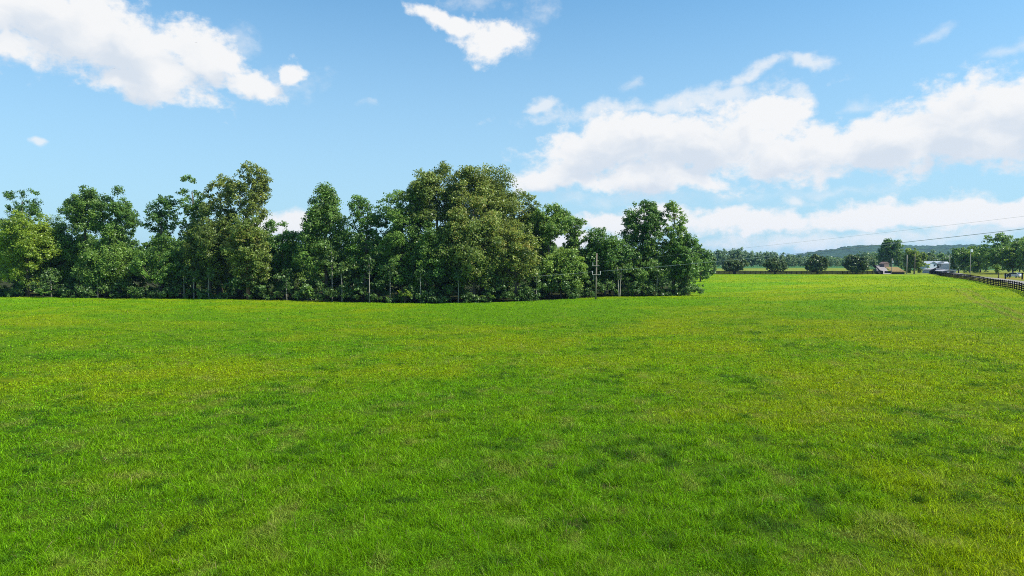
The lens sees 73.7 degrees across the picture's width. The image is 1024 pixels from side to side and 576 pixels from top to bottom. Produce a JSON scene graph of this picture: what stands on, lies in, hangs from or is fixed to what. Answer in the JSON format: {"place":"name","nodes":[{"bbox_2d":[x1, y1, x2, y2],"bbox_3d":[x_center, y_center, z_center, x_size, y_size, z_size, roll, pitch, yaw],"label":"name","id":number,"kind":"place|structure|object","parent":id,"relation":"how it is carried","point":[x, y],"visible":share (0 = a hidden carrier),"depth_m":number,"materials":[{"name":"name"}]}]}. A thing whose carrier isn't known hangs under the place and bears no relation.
{"place":"outdoors","nodes":[
{"label":"outdoors","id":0,"kind":"place"},
{"bbox_2d":[0,264,1023,575],"bbox_3d":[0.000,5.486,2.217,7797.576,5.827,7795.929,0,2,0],"label":"ground","id":1,"kind":"structure","parent":0,"point":[530,318],"depth_m":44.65,"materials":[{"name":"plant"}]},
{"bbox_2d":[1,258,38,288],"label":"broadleaf tree","id":2,"kind":"object","parent":1,"relation":"on","point":[15,283],"visible":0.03,"depth_m":164.66,"materials":[{"name":"green plant"}]},
{"bbox_2d":[0,188,43,294],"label":"broadleaf tree","id":3,"kind":"object","parent":1,"relation":"on","point":[32,209],"visible":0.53,"depth_m":162.00,"materials":[{"name":"green plant"}]},
{"bbox_2d":[0,209,64,295],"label":"broadleaf tree","id":4,"kind":"object","parent":1,"relation":"on","point":[20,240],"visible":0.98,"depth_m":153.07,"materials":[{"name":"green plant"}]},
{"bbox_2d":[33,288,52,295],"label":"bush","id":5,"kind":"object","parent":1,"relation":"on","point":[39,291],"visible":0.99,"depth_m":150.81,"materials":[{"name":"green plant"}]},
{"bbox_2d":[43,267,59,296],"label":"sapling","id":6,"kind":"object","parent":1,"relation":"on","point":[49,270],"visible":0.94,"depth_m":153.22,"materials":[{"name":"green plant"}]},
{"bbox_2d":[25,214,93,294],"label":"broadleaf tree","id":7,"kind":"object","parent":1,"relation":"on","point":[70,254],"visible":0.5,"depth_m":158.58,"materials":[{"name":"green plant"}]},
{"bbox_2d":[56,184,104,295],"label":"broadleaf tree","id":8,"kind":"object","parent":1,"relation":"on","point":[78,207],"visible":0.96,"depth_m":156.26,"materials":[{"name":"green plant"}]},
{"bbox_2d":[91,268,101,297],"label":"sapling","id":9,"kind":"object","parent":1,"relation":"on","point":[97,272],"visible":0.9,"depth_m":152.58,"materials":[{"name":"green plant"}]},
{"bbox_2d":[70,228,137,296],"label":"broadleaf tree","id":10,"kind":"object","parent":1,"relation":"on","point":[111,263],"visible":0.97,"depth_m":153.50,"materials":[{"name":"green plant"}]},
{"bbox_2d":[88,185,142,294],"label":"broadleaf tree","id":11,"kind":"object","parent":1,"relation":"on","point":[125,215],"visible":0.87,"depth_m":156.34,"materials":[{"name":"green plant"}]},
{"bbox_2d":[116,236,143,291],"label":"broadleaf tree","id":12,"kind":"object","parent":1,"relation":"on","point":[133,246],"visible":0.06,"depth_m":178.17,"materials":[{"name":"green plant"}]},
{"bbox_2d":[126,246,155,286],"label":"broadleaf tree","id":13,"kind":"object","parent":1,"relation":"on","point":[138,279],"visible":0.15,"depth_m":163.09,"materials":[{"name":"green plant"}]},
{"bbox_2d":[123,233,187,291],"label":"broadleaf tree","id":14,"kind":"object","parent":1,"relation":"on","point":[168,255],"visible":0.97,"depth_m":151.12,"materials":[{"name":"green plant"}]},
{"bbox_2d":[139,194,183,291],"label":"broadleaf tree","id":15,"kind":"object","parent":1,"relation":"on","point":[156,215],"visible":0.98,"depth_m":155.58,"materials":[{"name":"green plant"}]},
{"bbox_2d":[143,230,179,285],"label":"broadleaf tree","id":16,"kind":"object","parent":1,"relation":"on","point":[146,244],"visible":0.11,"depth_m":184.63,"materials":[{"name":"green plant"}]},
{"bbox_2d":[164,240,196,294],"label":"broadleaf tree","id":17,"kind":"object","parent":1,"relation":"on","point":[183,262],"visible":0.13,"depth_m":162.01,"materials":[{"name":"green plant"}]},
{"bbox_2d":[175,263,189,297],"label":"sapling","id":18,"kind":"object","parent":1,"relation":"on","point":[184,275],"visible":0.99,"depth_m":148.41,"materials":[{"name":"green plant"}]},
{"bbox_2d":[184,269,201,298],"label":"sapling","id":19,"kind":"object","parent":1,"relation":"on","point":[194,274],"visible":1,"depth_m":147.46,"materials":[{"name":"green plant"}]},
{"bbox_2d":[175,174,211,295],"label":"broadleaf tree","id":20,"kind":"object","parent":1,"relation":"on","point":[195,206],"visible":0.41,"depth_m":155.51,"materials":[{"name":"green plant"}]},
{"bbox_2d":[202,267,214,298],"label":"sapling","id":21,"kind":"object","parent":1,"relation":"on","point":[210,274],"visible":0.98,"depth_m":146.79,"materials":[{"name":"green plant"}]},
{"bbox_2d":[179,202,238,297],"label":"broadleaf tree","id":22,"kind":"object","parent":1,"relation":"on","point":[207,253],"visible":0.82,"depth_m":149.35,"materials":[{"name":"green plant"}]},
{"bbox_2d":[197,267,233,294],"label":"broadleaf tree","id":23,"kind":"object","parent":1,"relation":"on","point":[200,276],"visible":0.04,"depth_m":159.20,"materials":[{"name":"green plant"}]},
{"bbox_2d":[199,173,235,296],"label":"broadleaf tree","id":24,"kind":"object","parent":1,"relation":"on","point":[212,185],"visible":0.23,"depth_m":153.62,"materials":[{"name":"green plant"}]},
{"bbox_2d":[215,160,273,297],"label":"broadleaf tree","id":25,"kind":"object","parent":1,"relation":"on","point":[256,200],"visible":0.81,"depth_m":151.23,"materials":[{"name":"green plant"}]},
{"bbox_2d":[219,213,274,298],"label":"broadleaf tree","id":26,"kind":"object","parent":1,"relation":"on","point":[244,235],"visible":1,"depth_m":145.14,"materials":[{"name":"green plant"}]},
{"bbox_2d":[259,219,308,298],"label":"broadleaf tree","id":27,"kind":"object","parent":1,"relation":"on","point":[287,249],"visible":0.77,"depth_m":150.10,"materials":[{"name":"green plant"}]},
{"bbox_2d":[280,268,294,299],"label":"sapling","id":28,"kind":"object","parent":1,"relation":"on","point":[286,272],"visible":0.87,"depth_m":145.21,"materials":[{"name":"green plant"}]},
{"bbox_2d":[278,237,308,296],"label":"broadleaf tree","id":29,"kind":"object","parent":1,"relation":"on","point":[296,277],"visible":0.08,"depth_m":156.69,"materials":[{"name":"green plant"}]},
{"bbox_2d":[300,286,314,298],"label":"bush","id":30,"kind":"object","parent":1,"relation":"on","point":[309,289],"visible":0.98,"depth_m":142.09,"materials":[{"name":"green plant"}]},
{"bbox_2d":[297,238,323,288],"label":"broadleaf tree","id":31,"kind":"object","parent":1,"relation":"on","point":[309,271],"visible":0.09,"depth_m":167.37,"materials":[{"name":"green plant"}]},
{"bbox_2d":[291,182,352,299],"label":"broadleaf tree","id":32,"kind":"object","parent":1,"relation":"on","point":[324,216],"visible":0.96,"depth_m":146.58,"materials":[{"name":"green plant"}]},
{"bbox_2d":[324,247,338,301],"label":"sapling","id":33,"kind":"object","parent":1,"relation":"on","point":[329,259],"visible":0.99,"depth_m":143.31,"materials":[{"name":"green plant"}]},
{"bbox_2d":[320,249,356,297],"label":"broadleaf tree","id":34,"kind":"object","parent":1,"relation":"on","point":[346,279],"visible":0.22,"depth_m":154.51,"materials":[{"name":"green plant"}]},
{"bbox_2d":[335,261,347,301],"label":"sapling","id":35,"kind":"object","parent":1,"relation":"on","point":[341,268],"visible":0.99,"depth_m":142.25,"materials":[{"name":"green plant"}]},
{"bbox_2d":[0,267,704,302],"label":"undergrowth","id":36,"kind":"object","parent":1,"relation":"on","point":[525,292],"visible":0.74,"depth_m":147.98,"materials":[{"name":"green plant"}]},
{"bbox_2d":[351,232,376,294],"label":"broadleaf tree","id":37,"kind":"object","parent":1,"relation":"on","point":[355,268],"visible":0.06,"depth_m":164.91,"materials":[{"name":"green plant"}]},
{"bbox_2d":[339,194,389,299],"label":"broadleaf tree","id":38,"kind":"object","parent":1,"relation":"on","point":[371,219],"visible":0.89,"depth_m":146.96,"materials":[{"name":"green plant"}]},
{"bbox_2d":[363,254,375,302],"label":"sapling","id":39,"kind":"object","parent":1,"relation":"on","point":[369,259],"visible":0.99,"depth_m":140.48,"materials":[{"name":"green plant"}]},
{"bbox_2d":[355,245,385,297],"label":"broadleaf tree","id":40,"kind":"object","parent":1,"relation":"on","point":[375,253],"visible":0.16,"depth_m":153.62,"materials":[{"name":"green plant"}]},
{"bbox_2d":[383,263,397,297],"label":"sapling","id":41,"kind":"object","parent":1,"relation":"on","point":[386,268],"visible":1,"depth_m":140.63,"materials":[{"name":"green plant"}]},
{"bbox_2d":[381,235,411,292],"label":"broadleaf tree","id":42,"kind":"object","parent":1,"relation":"on","point":[398,286],"visible":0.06,"depth_m":152.19,"materials":[{"name":"green plant"}]},
{"bbox_2d":[397,289,411,302],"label":"bush","id":43,"kind":"object","parent":1,"relation":"on","point":[406,293],"visible":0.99,"depth_m":138.98,"materials":[{"name":"green plant"}]},
{"bbox_2d":[375,189,435,301],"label":"broadleaf tree","id":44,"kind":"object","parent":1,"relation":"on","point":[394,239],"visible":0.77,"depth_m":143.09,"materials":[{"name":"green plant"}]},
{"bbox_2d":[413,267,426,302],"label":"sapling","id":45,"kind":"object","parent":1,"relation":"on","point":[418,276],"visible":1,"depth_m":139.09,"materials":[{"name":"green plant"}]},
{"bbox_2d":[398,220,455,302],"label":"broadleaf tree","id":46,"kind":"object","parent":1,"relation":"on","point":[426,246],"visible":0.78,"depth_m":141.31,"materials":[{"name":"green plant"}]},
{"bbox_2d":[397,161,465,288],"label":"broadleaf tree","id":47,"kind":"object","parent":1,"relation":"on","point":[429,190],"visible":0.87,"depth_m":144.46,"materials":[{"name":"green plant"}]},
{"bbox_2d":[434,272,468,296],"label":"broadleaf tree","id":48,"kind":"object","parent":1,"relation":"on","point":[445,283],"visible":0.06,"depth_m":152.82,"materials":[{"name":"green plant"}]},
{"bbox_2d":[451,267,467,302],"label":"sapling","id":49,"kind":"object","parent":1,"relation":"on","point":[462,277],"visible":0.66,"depth_m":140.20,"materials":[{"name":"green plant"}]},
{"bbox_2d":[429,195,508,301],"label":"broadleaf tree","id":50,"kind":"object","parent":1,"relation":"on","point":[468,251],"visible":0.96,"depth_m":140.03,"materials":[{"name":"green plant"}]},
{"bbox_2d":[439,162,526,295],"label":"broadleaf tree","id":51,"kind":"object","parent":1,"relation":"on","point":[498,195],"visible":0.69,"depth_m":145.49,"materials":[{"name":"green plant"}]},
{"bbox_2d":[488,219,544,300],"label":"broadleaf tree","id":52,"kind":"object","parent":1,"relation":"on","point":[518,246],"visible":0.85,"depth_m":142.23,"materials":[{"name":"green plant"}]},
{"bbox_2d":[499,188,541,295],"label":"broadleaf tree","id":53,"kind":"object","parent":1,"relation":"on","point":[530,210],"visible":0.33,"depth_m":151.05,"materials":[{"name":"green plant"}]},
{"bbox_2d":[531,265,542,293],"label":"sapling","id":54,"kind":"object","parent":1,"relation":"on","point":[536,279],"visible":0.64,"depth_m":144.15,"materials":[{"name":"green plant"}]},
{"bbox_2d":[516,229,558,296],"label":"broadleaf tree","id":55,"kind":"object","parent":1,"relation":"on","point":[544,249],"visible":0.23,"depth_m":156.49,"materials":[{"name":"green plant"}]},
{"bbox_2d":[524,202,578,297],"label":"broadleaf tree","id":56,"kind":"object","parent":1,"relation":"on","point":[554,225],"visible":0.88,"depth_m":149.98,"materials":[{"name":"green plant"}]},
{"bbox_2d":[539,246,589,298],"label":"broadleaf tree","id":57,"kind":"object","parent":1,"relation":"on","point":[566,263],"visible":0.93,"depth_m":147.78,"materials":[{"name":"green plant"}]},
{"bbox_2d":[562,216,590,293],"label":"broadleaf tree","id":58,"kind":"object","parent":1,"relation":"on","point":[572,238],"visible":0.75,"depth_m":153.74,"materials":[{"name":"green plant"}]},
{"bbox_2d":[592,253,600,298],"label":"utility pole","id":59,"kind":"object","parent":1,"relation":"on","point":[595,274],"visible":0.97,"depth_m":140.89,"materials":[{"name":"grey wood"}]},
{"bbox_2d":[599,229,1020,271],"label":"power line","id":60,"kind":"object","parent":59,"relation":"attached to","point":[829,250],"visible":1,"depth_m":99.70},
{"bbox_2d":[606,216,1022,261],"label":"power line","id":61,"kind":"object","parent":59,"relation":"attached to","point":[831,238],"visible":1,"depth_m":101.83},
{"bbox_2d":[577,227,639,295],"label":"broadleaf tree","id":62,"kind":"object","parent":1,"relation":"on","point":[611,250],"visible":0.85,"depth_m":152.35,"materials":[{"name":"green plant"}]},
{"bbox_2d":[612,263,627,296],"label":"sapling","id":63,"kind":"object","parent":1,"relation":"on","point":[616,272],"visible":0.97,"depth_m":149.74,"materials":[{"name":"green plant"}]},
{"bbox_2d":[615,239,664,295],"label":"broadleaf tree","id":64,"kind":"object","parent":1,"relation":"on","point":[643,262],"visible":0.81,"depth_m":153.71,"materials":[{"name":"green plant"}]},
{"bbox_2d":[619,199,666,292],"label":"broadleaf tree","id":65,"kind":"object","parent":1,"relation":"on","point":[649,224],"visible":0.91,"depth_m":155.25,"materials":[{"name":"green plant"}]},
{"bbox_2d":[641,252,670,290],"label":"broadleaf tree","id":66,"kind":"object","parent":1,"relation":"on","point":[665,268],"visible":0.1,"depth_m":163.45,"materials":[{"name":"green plant"}]},
{"bbox_2d":[652,263,662,293],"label":"sapling","id":67,"kind":"object","parent":1,"relation":"on","point":[657,273],"visible":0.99,"depth_m":152.20,"materials":[{"name":"green plant"}]},
{"bbox_2d":[654,200,690,293],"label":"broadleaf tree","id":68,"kind":"object","parent":1,"relation":"on","point":[670,233],"visible":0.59,"depth_m":155.24,"materials":[{"name":"green plant"}]},
{"bbox_2d":[666,233,702,295],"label":"broadleaf tree","id":69,"kind":"object","parent":1,"relation":"on","point":[688,259],"visible":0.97,"depth_m":153.22,"materials":[{"name":"green plant"}]},
{"bbox_2d":[693,243,713,280],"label":"broadleaf tree","id":70,"kind":"object","parent":1,"relation":"on","point":[704,274],"visible":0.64,"depth_m":229.38,"materials":[{"name":"green plant"}]},
{"bbox_2d":[707,252,717,277],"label":"broadleaf tree","id":71,"kind":"object","parent":1,"relation":"on","point":[714,269],"visible":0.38,"depth_m":259.39,"materials":[{"name":"green plant"}]},
{"bbox_2d":[712,249,723,266],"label":"broadleaf tree","id":72,"kind":"object","parent":1,"relation":"on","point":[719,257],"visible":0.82,"depth_m":537.12,"materials":[{"name":"green plant"}]},
{"bbox_2d":[719,248,729,262],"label":"broadleaf tree","id":73,"kind":"object","parent":1,"relation":"on","point":[723,253],"visible":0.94,"depth_m":539.54,"materials":[{"name":"green plant"}]},
{"bbox_2d":[728,250,741,259],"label":"broadleaf tree","id":74,"kind":"object","parent":1,"relation":"on","point":[734,255],"visible":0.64,"depth_m":541.15,"materials":[{"name":"green plant"}]},
{"bbox_2d":[721,257,749,273],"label":"round tree","id":75,"kind":"object","parent":1,"relation":"on","point":[734,264],"visible":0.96,"depth_m":313.74,"materials":[{"name":"green plant"}]},
{"bbox_2d":[735,247,746,261],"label":"broadleaf tree","id":76,"kind":"object","parent":1,"relation":"on","point":[741,250],"visible":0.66,"depth_m":540.82,"materials":[{"name":"green plant"}]},
{"bbox_2d":[745,250,756,264],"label":"broadleaf tree","id":77,"kind":"object","parent":1,"relation":"on","point":[751,255],"visible":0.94,"depth_m":537.17,"materials":[{"name":"green plant"}]},
{"bbox_2d":[751,252,761,266],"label":"broadleaf tree","id":78,"kind":"object","parent":1,"relation":"on","point":[757,259],"visible":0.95,"depth_m":538.00,"materials":[{"name":"green plant"}]},
{"bbox_2d":[762,257,788,273],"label":"round tree","id":79,"kind":"object","parent":1,"relation":"on","point":[773,264],"visible":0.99,"depth_m":314.34,"materials":[{"name":"green plant"}]},
{"bbox_2d":[699,271,882,273],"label":"board fence","id":80,"kind":"object","parent":1,"relation":"on","point":[831,272],"visible":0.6,"depth_m":313.80,"materials":[{"name":"black paint"}]},
{"bbox_2d":[804,254,830,273],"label":"round tree","id":81,"kind":"object","parent":1,"relation":"on","point":[815,262],"visible":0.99,"depth_m":313.23,"materials":[{"name":"green plant"}]},
{"bbox_2d":[842,254,869,273],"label":"round tree","id":82,"kind":"object","parent":1,"relation":"on","point":[856,263],"visible":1,"depth_m":313.75,"materials":[{"name":"green plant"}]},
{"bbox_2d":[865,255,879,265],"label":"broadleaf tree","id":83,"kind":"object","parent":1,"relation":"on","point":[871,260],"visible":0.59,"depth_m":468.82,"materials":[{"name":"green plant"}]},
{"bbox_2d":[785,250,961,265],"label":"woods","id":84,"kind":"object","parent":1,"relation":"on","point":[841,260],"visible":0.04,"depth_m":637.26,"materials":[{"name":"green plant"}]},
{"bbox_2d":[876,238,903,266],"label":"broadleaf tree","id":85,"kind":"object","parent":1,"relation":"on","point":[887,250],"visible":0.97,"depth_m":436.87,"materials":[{"name":"green plant"}]},
{"bbox_2d":[885,267,904,273],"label":"shed","id":86,"kind":"structure","parent":1,"relation":"on","point":[896,270],"depth_m":343.27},
{"bbox_2d":[891,254,911,268],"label":"broadleaf tree","id":87,"kind":"object","parent":1,"relation":"on","point":[896,262],"visible":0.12,"depth_m":469.39,"materials":[{"name":"green plant"}]},
{"bbox_2d":[900,248,929,273],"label":"broadleaf tree","id":88,"kind":"object","parent":1,"relation":"on","point":[917,257],"visible":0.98,"depth_m":347.80,"materials":[{"name":"green plant"}]},
{"bbox_2d":[920,261,937,268],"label":"house","id":89,"kind":"structure","parent":1,"relation":"on","point":[933,264],"depth_m":396.62,"materials":[{"name":"white"}]},
{"bbox_2d":[924,252,939,260],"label":"broadleaf tree","id":90,"kind":"object","parent":1,"relation":"on","point":[932,257],"visible":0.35,"depth_m":437.96,"materials":[{"name":"green plant"}]},
{"bbox_2d":[922,268,944,272],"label":"shed","id":91,"kind":"structure","parent":1,"relation":"on","point":[925,270],"depth_m":376.50,"materials":[{"name":"grey"}]},
{"bbox_2d":[938,253,948,261],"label":"broadleaf tree","id":92,"kind":"object","parent":1,"relation":"on","point":[941,257],"visible":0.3,"depth_m":449.01,"materials":[{"name":"green plant"}]},
{"bbox_2d":[940,262,959,270],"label":"house","id":93,"kind":"structure","parent":1,"relation":"on","point":[945,265],"depth_m":398.30,"materials":[{"name":"white"}]},
{"bbox_2d":[948,247,965,272],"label":"broadleaf tree","id":94,"kind":"object","parent":1,"relation":"on","point":[955,253],"visible":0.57,"depth_m":343.97,"materials":[{"name":"green plant"}]},
{"bbox_2d":[954,246,982,272],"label":"broadleaf tree","id":95,"kind":"object","parent":1,"relation":"on","point":[963,258],"visible":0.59,"depth_m":333.61,"materials":[{"name":"green plant"}]},
{"bbox_2d":[931,271,1023,291],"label":"board fence","id":96,"kind":"object","parent":1,"relation":"on","point":[969,277],"visible":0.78,"depth_m":164.95,"materials":[{"name":"black paint"}]},
{"bbox_2d":[967,250,994,272],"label":"broadleaf tree","id":97,"kind":"object","parent":1,"relation":"on","point":[974,261],"visible":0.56,"depth_m":319.84,"materials":[{"name":"green plant"}]},
{"bbox_2d":[966,244,995,271],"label":"broadleaf tree","id":98,"kind":"object","parent":1,"relation":"on","point":[976,247],"visible":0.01,"depth_m":389.52,"materials":[{"name":"green plant"}]},
{"bbox_2d":[976,232,1013,272],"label":"broadleaf tree","id":99,"kind":"object","parent":1,"relation":"on","point":[991,256],"visible":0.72,"depth_m":298.09,"materials":[{"name":"green plant"}]},
{"bbox_2d":[998,238,1023,272],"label":"broadleaf tree","id":100,"kind":"object","parent":1,"relation":"on","point":[1009,262],"visible":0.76,"depth_m":290.97,"materials":[{"name":"green plant"}]},
{"bbox_2d":[1013,236,1023,271],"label":"broadleaf tree","id":101,"kind":"object","parent":1,"relation":"on","point":[1020,258],"visible":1,"depth_m":284.50,"materials":[{"name":"green plant"}]},
{"bbox_2d":[0,0,1023,255],"label":"sky","id":102,"kind":"structure","parent":0,"point":[771,123],"materials":[{"name":"blue"}]},
{"bbox_2d":[720,244,990,263],"bbox_3d":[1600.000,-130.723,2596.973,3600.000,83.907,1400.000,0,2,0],"label":"hills","id":103,"kind":"structure","parent":0,"point":[841,252],"depth_m":2458.82,"materials":[{"name":"green plant"}]},
{"bbox_2d":[953,273,1023,284],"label":"road","id":104,"kind":"structure","parent":0,"point":[997,279],"depth_m":196.82,"materials":[{"name":"grey asphalt"}]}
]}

